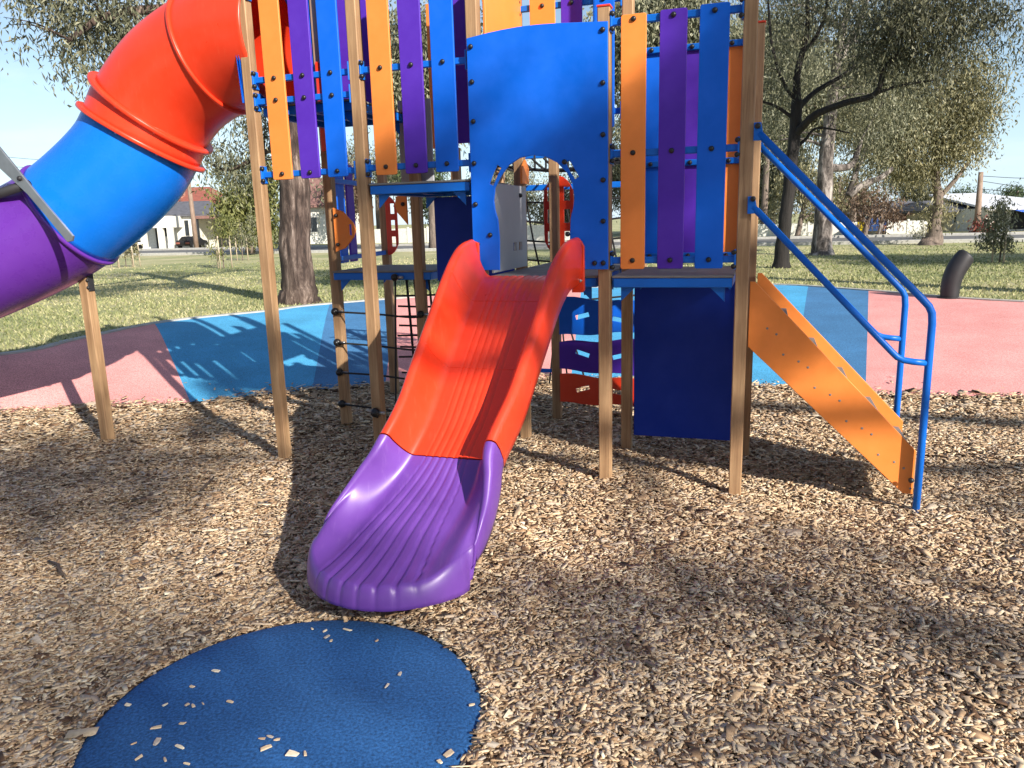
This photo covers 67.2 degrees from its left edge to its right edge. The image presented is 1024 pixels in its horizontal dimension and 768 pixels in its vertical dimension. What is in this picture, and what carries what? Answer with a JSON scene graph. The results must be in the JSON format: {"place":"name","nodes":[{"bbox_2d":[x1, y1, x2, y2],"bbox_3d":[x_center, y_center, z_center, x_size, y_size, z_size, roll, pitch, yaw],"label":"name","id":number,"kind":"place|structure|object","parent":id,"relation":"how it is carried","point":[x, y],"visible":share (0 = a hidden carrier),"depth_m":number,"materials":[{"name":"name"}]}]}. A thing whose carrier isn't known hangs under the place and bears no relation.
{"place":"outdoors","nodes":[
{"label":"outdoors","id":0,"kind":"place"},
{"bbox_2d":[0,285,1023,412],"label":"rubber mound","id":1,"kind":"object","parent":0,"point":[979,345],"visible":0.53,"depth_m":9.36,"materials":[{"name":"pink rubber"}]},
{"bbox_2d":[0,372,1023,767],"bbox_3d":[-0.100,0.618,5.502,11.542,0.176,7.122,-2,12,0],"label":"wood chips","id":2,"kind":"object","parent":0,"point":[824,726],"visible":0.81,"depth_m":3.84,"materials":[{"name":"beige wood"}]},
{"bbox_2d":[47,560,66,576],"bbox_3d":[-2.406,0.971,4.083,0.293,0.024,0.031,10,16,43],"label":"fallen stick","id":3,"kind":"object","parent":2,"relation":"on","point":[58,567],"visible":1,"depth_m":4.08,"materials":[{"name":"grey wood"}]},
{"bbox_2d":[200,477,214,490],"bbox_3d":[-2.117,0.689,5.371,0.028,0.026,0.262,-2,12,-2],"label":"fallen stick","id":4,"kind":"object","parent":2,"relation":"on","point":[207,483],"visible":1,"depth_m":5.33,"materials":[{"name":"wood"}]},
{"bbox_2d":[73,620,482,767],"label":"rubber pad","id":5,"kind":"object","parent":2,"relation":"on","point":[316,696],"visible":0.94,"depth_m":2.86,"materials":[{"name":"blue rubber"}]},
{"bbox_2d":[150,725,161,728],"bbox_3d":[-1.274,1.228,2.754,0.038,0.008,0.017,-7,13,-22],"label":"loose wood chip","id":6,"kind":"object","parent":5,"relation":"on","point":[157,727],"visible":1,"depth_m":2.75,"materials":[{"name":"beige wood"}]},
{"bbox_2d":[153,737,160,745],"bbox_3d":[-1.234,1.243,2.677,0.019,0.007,0.039,-2,12,0],"label":"loose wood chip","id":7,"kind":"object","parent":5,"relation":"on","point":[156,741],"visible":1,"depth_m":2.67,"materials":[{"name":"grey wood"}]},
{"bbox_2d":[261,744,271,750],"bbox_3d":[-0.842,1.242,2.630,0.040,0.005,0.017,-10,15,-34],"label":"loose wood chip","id":8,"kind":"object","parent":5,"relation":"on","point":[265,747],"visible":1,"depth_m":2.63,"materials":[{"name":"beige wood"}]},
{"bbox_2d":[285,749,298,756],"bbox_3d":[-0.740,1.246,2.598,0.044,0.011,0.028,-2,12,0],"label":"loose wood chip","id":9,"kind":"object","parent":5,"relation":"on","point":[293,753],"visible":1,"depth_m":2.59,"materials":[{"name":"beige wood"}]},
{"bbox_2d":[443,749,453,757],"bbox_3d":[-0.211,1.236,2.576,0.023,0.009,0.036,10,16,42],"label":"loose wood chip","id":10,"kind":"object","parent":5,"relation":"on","point":[450,752],"visible":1,"depth_m":2.57,"materials":[{"name":"beige wood"}]},
{"bbox_2d":[0,0,935,611],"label":"play tower","id":11,"kind":"structure","parent":2,"relation":"on","point":[176,86],"depth_m":5.14,"materials":[{"name":"blue plastic"}]},
{"bbox_2d":[535,469,562,473],"bbox_3d":[0.263,0.613,5.418,0.224,0.020,0.026,6,14,31],"label":"fallen stick","id":12,"kind":"object","parent":2,"relation":"on","point":[547,470],"visible":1,"depth_m":5.43,"materials":[{"name":"brown wood"}]},
{"bbox_2d":[0,214,1023,351],"bbox_3d":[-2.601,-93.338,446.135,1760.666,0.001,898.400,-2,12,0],"label":"lawn ground","id":13,"kind":"structure","parent":0,"point":[175,261],"depth_m":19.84,"materials":[{"name":"green plant"}]},
{"bbox_2d":[119,243,142,266],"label":"sapling","id":14,"kind":"object","parent":13,"relation":"on","point":[126,254],"visible":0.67,"depth_m":29.39,"materials":[{"name":"green plant"}]},
{"bbox_2d":[0,0,358,304],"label":"gum tree","id":15,"kind":"object","parent":13,"relation":"on","point":[298,285],"visible":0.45,"depth_m":13.04,"materials":[{"name":"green plant"}]},
{"bbox_2d":[139,187,221,248],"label":"house","id":16,"kind":"structure","parent":13,"relation":"on","point":[171,227],"depth_m":55.86,"materials":[{"name":"white paint"}]},
{"bbox_2d":[155,228,158,247],"bbox_3d":[-25.630,-10.832,55.787,0.361,2.100,0.056,-2,12,0],"label":"door","id":17,"kind":"structure","parent":16,"relation":"in","point":[156,233],"depth_m":55.81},
{"bbox_2d":[183,219,190,235],"bbox_3d":[-23.509,-11.281,55.697,0.429,1.240,0.072,-2,12,0],"label":"window","id":18,"kind":"structure","parent":16,"relation":"in","point":[186,223],"depth_m":55.66,"materials":[{"name":"black glass"}]},
{"bbox_2d":[187,183,198,247],"bbox_3d":[-21.397,-11.357,51.644,0.328,5.021,0.328,10,17,44],"label":"power pole","id":19,"kind":"object","parent":13,"relation":"on","point":[193,224],"visible":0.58,"depth_m":51.61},
{"bbox_2d":[215,237,218,267],"bbox_3d":[-10.243,-4.525,26.730,0.038,1.200,0.044,-2,12,0],"label":"tree stake","id":20,"kind":"object","parent":13,"relation":"on","point":[216,252],"visible":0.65,"depth_m":26.69,"materials":[{"name":"beige wood"}]},
{"bbox_2d":[195,215,242,247],"bbox_3d":[-21.885,-11.424,57.761,1.664,2.332,5.000,-2,12,0],"label":"carport","id":21,"kind":"object","parent":13,"relation":"on","point":[203,217],"visible":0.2,"depth_m":55.38,"materials":[{"name":"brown tile"}]},
{"bbox_2d":[217,236,220,267],"bbox_3d":[-10.008,-4.443,26.314,0.038,1.200,0.044,-2,12,0],"label":"tree stake","id":22,"kind":"object","parent":13,"relation":"on","point":[218,251],"visible":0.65,"depth_m":26.29,"materials":[{"name":"beige wood"}]},
{"bbox_2d":[202,206,245,267],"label":"sapling","id":23,"kind":"object","parent":13,"relation":"on","point":[219,231],"visible":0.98,"depth_m":26.46,"materials":[{"name":"green plant"}]},
{"bbox_2d":[229,236,232,266],"bbox_3d":[-9.758,-4.536,26.719,0.038,1.200,0.044,-2,12,0],"label":"tree stake","id":24,"kind":"object","parent":13,"relation":"on","point":[230,252],"visible":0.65,"depth_m":26.70,"materials":[{"name":"beige wood"}]},
{"bbox_2d":[190,150,279,253],"bbox_3d":[-13.096,-9.215,39.042,5.797,5.510,4.648,-2,12,0],"label":"bushy tree","id":25,"kind":"object","parent":13,"relation":"on","point":[242,211],"visible":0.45,"depth_m":38.29,"materials":[{"name":"green plant"}]},
{"bbox_2d":[226,207,258,260],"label":"sapling","id":26,"kind":"object","parent":13,"relation":"on","point":[240,240],"visible":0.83,"depth_m":32.30,"materials":[{"name":"green plant"}]},
{"bbox_2d":[309,178,373,243],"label":"house","id":27,"kind":"structure","parent":13,"relation":"on","point":[318,233],"depth_m":58.78,"materials":[{"name":"white paint"}]},
{"bbox_2d":[311,216,318,232],"bbox_3d":[-15.073,-12.140,58.632,0.598,1.240,0.072,-2,12,0],"label":"window","id":28,"kind":"structure","parent":27,"relation":"in","point":[314,219],"depth_m":58.60,"materials":[{"name":"black glass"}]},
{"bbox_2d":[316,152,376,223],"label":"background tree","id":29,"kind":"object","parent":13,"relation":"on","point":[356,197],"visible":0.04,"depth_m":56.05,"materials":[{"name":"green plant"}]},
{"bbox_2d":[346,128,409,228],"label":"background tree","id":30,"kind":"object","parent":13,"relation":"on","point":[374,179],"visible":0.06,"depth_m":70.65,"materials":[{"name":"green plant"}]},
{"bbox_2d":[387,151,451,227],"bbox_3d":[-6.633,-16.419,64.698,7.640,8.618,7.582,1,12,13],"label":"background tree","id":31,"kind":"object","parent":13,"relation":"on","point":[437,176],"visible":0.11,"depth_m":63.59,"materials":[{"name":"green plant"}]},
{"bbox_2d":[368,0,482,247],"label":"background tree","id":32,"kind":"object","parent":13,"relation":"on","point":[395,59],"visible":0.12,"depth_m":35.79,"materials":[{"name":"green plant"}]},
{"bbox_2d":[356,224,569,243],"bbox_3d":[-3.054,-10.246,52.521,18.569,1.100,0.120,3,13,22],"label":"boundary fence","id":33,"kind":"object","parent":13,"relation":"on","point":[405,235],"visible":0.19,"depth_m":54.04,"materials":[{"name":"white metal"}]},
{"bbox_2d":[466,147,544,224],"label":"background tree","id":34,"kind":"object","parent":13,"relation":"on","point":[509,176],"visible":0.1,"depth_m":69.01,"materials":[{"name":"green plant"}]},
{"bbox_2d":[0,283,1023,355],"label":"concrete kerb","id":35,"kind":"structure","parent":13,"relation":"on","point":[49,345],"depth_m":11.66,"materials":[{"name":"grey concrete"}]},
{"bbox_2d":[528,164,575,224],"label":"background tree","id":36,"kind":"object","parent":13,"relation":"on","point":[541,209],"visible":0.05,"depth_m":66.68,"materials":[{"name":"green plant"}]},
{"bbox_2d":[120,238,1023,255],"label":"road kerb","id":37,"kind":"structure","parent":13,"relation":"on","point":[618,246],"depth_m":32.75,"materials":[{"name":"concrete"}]},
{"bbox_2d":[127,232,1023,250],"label":"road kerb","id":38,"kind":"structure","parent":13,"relation":"on","point":[879,235],"depth_m":40.26,"materials":[{"name":"concrete"}]},
{"bbox_2d":[560,114,620,221],"bbox_3d":[9.800,-16.655,59.837,12.496,10.188,9.605,-2,12,0],"label":"background tree","id":39,"kind":"object","parent":13,"relation":"on","point":[616,172],"visible":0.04,"depth_m":59.07,"materials":[{"name":"green plant"}]},
{"bbox_2d":[582,0,740,136],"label":"background tree","id":40,"kind":"object","parent":13,"relation":"on","point":[647,7],"visible":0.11,"depth_m":39.26,"materials":[{"name":"green plant"}]},
{"bbox_2d":[729,1,846,223],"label":"background tree","id":41,"kind":"object","parent":13,"relation":"on","point":[733,35],"visible":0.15,"depth_m":44.08,"materials":[{"name":"green plant"}]},
{"bbox_2d":[758,134,817,223],"bbox_3d":[19.871,-16.177,57.805,7.469,11.519,9.237,-2,12,0],"label":"background tree","id":42,"kind":"object","parent":13,"relation":"on","point":[771,215],"visible":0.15,"depth_m":56.62,"materials":[{"name":"green plant"}]},
{"bbox_2d":[760,156,846,235],"bbox_3d":[16.293,-10.522,43.650,4.232,4.782,4.381,-7,13,-25],"label":"tree","id":43,"kind":"object","parent":13,"relation":"on","point":[803,200],"visible":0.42,"depth_m":43.79,"materials":[{"name":"green plant"}]},
{"bbox_2d":[711,0,965,255],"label":"gum tree","id":44,"kind":"object","parent":13,"relation":"on","point":[821,244],"visible":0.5,"depth_m":23.82,"materials":[{"name":"green plant"}]},
{"bbox_2d":[794,163,886,222],"bbox_3d":[26.125,-14.420,62.660,8.181,7.385,8.514,-2,12,0],"label":"background tree","id":45,"kind":"object","parent":13,"relation":"on","point":[842,185],"visible":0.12,"depth_m":61.58,"materials":[{"name":"green plant"}]},
{"bbox_2d":[757,219,927,236],"bbox_3d":[18.850,-9.056,44.722,9.482,0.820,0.120,2,13,18],"label":"boundary fence","id":46,"kind":"object","parent":13,"relation":"on","point":[765,230],"visible":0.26,"depth_m":44.73,"materials":[{"name":"white metal"}]},
{"bbox_2d":[800,14,935,220],"bbox_3d":[21.698,-16.471,47.685,10.305,14.232,8.820,-2,12,0],"label":"background tree","id":47,"kind":"object","parent":13,"relation":"on","point":[818,146],"visible":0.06,"depth_m":46.31,"materials":[{"name":"green plant"}]},
{"bbox_2d":[861,218,885,233],"bbox_3d":[20.251,-8.883,43.212,1.240,0.983,2.964,3,13,21],"label":"parked car","id":48,"kind":"object","parent":13,"relation":"on","point":[874,227],"visible":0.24,"depth_m":41.95,"materials":[{"name":"blue paint"}]},
{"bbox_2d":[833,176,914,234],"bbox_3d":[18.354,-9.042,39.186,4.261,3.665,3.638,-2,12,0],"label":"tree","id":49,"kind":"object","parent":13,"relation":"on","point":[869,213],"visible":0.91,"depth_m":38.90,"materials":[{"name":"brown plant"}]},
{"bbox_2d":[845,171,907,234],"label":"tree","id":50,"kind":"object","parent":13,"relation":"on","point":[880,230],"visible":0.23,"depth_m":41.08,"materials":[{"name":"green plant"}]},
{"bbox_2d":[847,201,912,221],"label":"house","id":51,"kind":"structure","parent":13,"relation":"on","point":[860,220],"depth_m":53.85,"materials":[{"name":"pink brick"}]},
{"bbox_2d":[741,0,1023,268],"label":"gum tree","id":52,"kind":"object","parent":13,"relation":"on","point":[906,23],"visible":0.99,"depth_m":16.77,"materials":[{"name":"green plant"}]},
{"bbox_2d":[875,165,944,201],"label":"background tree","id":53,"kind":"object","parent":13,"relation":"on","point":[923,198],"visible":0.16,"depth_m":66.23,"materials":[{"name":"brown plant"}]},
{"bbox_2d":[902,220,926,238],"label":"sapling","id":54,"kind":"object","parent":13,"relation":"on","point":[920,233],"visible":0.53,"depth_m":35.42,"materials":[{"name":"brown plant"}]},
{"bbox_2d":[834,25,1023,245],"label":"gum tree","id":55,"kind":"object","parent":13,"relation":"on","point":[969,124],"visible":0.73,"depth_m":27.91,"materials":[{"name":"green plant"}]},
{"bbox_2d":[887,200,974,230],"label":"house","id":56,"kind":"structure","parent":13,"relation":"on","point":[905,209],"depth_m":48.30,"materials":[{"name":"grey tile"}]},
{"bbox_2d":[937,250,973,298],"bbox_3d":[6.777,-1.631,11.768,0.457,0.834,0.338,-2,12,0],"label":"bent post","id":57,"kind":"object","parent":13,"relation":"on","point":[958,266],"visible":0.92,"depth_m":11.66,"materials":[{"name":"metal"}]},
{"bbox_2d":[947,183,976,193],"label":"background tree","id":58,"kind":"object","parent":13,"relation":"on","point":[967,190],"visible":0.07,"depth_m":82.73,"materials":[{"name":"green plant"}]},
{"bbox_2d":[929,193,1023,230],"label":"shop building","id":59,"kind":"structure","parent":13,"relation":"on","point":[971,200],"depth_m":45.20,"materials":[{"name":"white"}]},
{"bbox_2d":[1010,211,1023,228],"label":"shop window","id":60,"kind":"structure","parent":59,"relation":"in","point":[1021,214],"depth_m":43.16,"materials":[{"name":"black glass"}]},
{"bbox_2d":[974,172,983,230],"bbox_3d":[25.794,-9.926,42.516,0.335,3.447,0.335,10,17,44],"label":"power pole","id":61,"kind":"object","parent":13,"relation":"on","point":[978,205],"visible":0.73,"depth_m":42.35,"materials":[{"name":"brown wood"}]},
{"bbox_2d":[768,189,931,192],"bbox_3d":[20.016,-12.808,50.305,0.025,1.432,20.095,-10,15,-34],"label":"overhead wire","id":62,"kind":"object","parent":61,"relation":"attached to","point":[887,192],"visible":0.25,"depth_m":46.05,"materials":[{"name":"black plastic"}]},
{"bbox_2d":[967,214,993,232],"bbox_3d":[25.797,-8.412,42.122,1.708,1.778,1.904,-2,12,0],"label":"red bush","id":63,"kind":"object","parent":13,"relation":"on","point":[976,225],"visible":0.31,"depth_m":42.17,"materials":[{"name":"brown plant"}]},
{"bbox_2d":[991,230,995,261],"bbox_3d":[11.916,-3.435,19.055,0.038,1.050,0.044,-2,12,0],"label":"tree stake","id":64,"kind":"object","parent":13,"relation":"on","point":[992,255],"visible":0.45,"depth_m":19.08,"materials":[{"name":"wood"}]},
{"bbox_2d":[966,192,1023,262],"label":"sapling","id":65,"kind":"object","parent":13,"relation":"on","point":[996,236],"visible":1,"depth_m":18.82,"materials":[{"name":"green plant"}]},
{"bbox_2d":[1002,225,1007,262],"bbox_3d":[12.050,-3.388,18.817,0.038,1.050,0.044,-2,12,0],"label":"tree stake","id":66,"kind":"object","parent":13,"relation":"on","point":[1004,251],"visible":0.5,"depth_m":18.81,"materials":[{"name":"wood"}]},
{"bbox_2d":[993,177,1023,197],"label":"background tree","id":67,"kind":"object","parent":13,"relation":"on","point":[1014,192],"visible":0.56,"depth_m":87.19,"materials":[{"name":"green plant"}]},
{"bbox_2d":[0,0,1023,224],"label":"sky","id":68,"kind":"structure","parent":0,"point":[32,120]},
{"bbox_2d":[126,234,1023,252],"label":"asphalt road","id":69,"kind":"structure","parent":0,"point":[758,240],"depth_m":39.09,"materials":[{"name":"grey asphalt"}]},
{"bbox_2d":[128,240,142,252],"bbox_3d":[-23.801,-8.229,45.140,3.903,1.301,1.642,2,13,17],"label":"parked car","id":70,"kind":"object","parent":69,"relation":"on","point":[139,242],"visible":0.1,"depth_m":45.10,"materials":[{"name":"white paint"}]},
{"label":"foot path","id":71,"kind":"structure","parent":0,"visible":0},
{"bbox_2d":[176,236,207,247],"bbox_3d":[-22.834,-10.120,54.962,1.094,0.867,2.622,0,12,7],"label":"parked car","id":72,"kind":"object","parent":71,"relation":"on","point":[184,241],"visible":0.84,"depth_m":54.13,"materials":[{"name":"black paint"}]}
]}

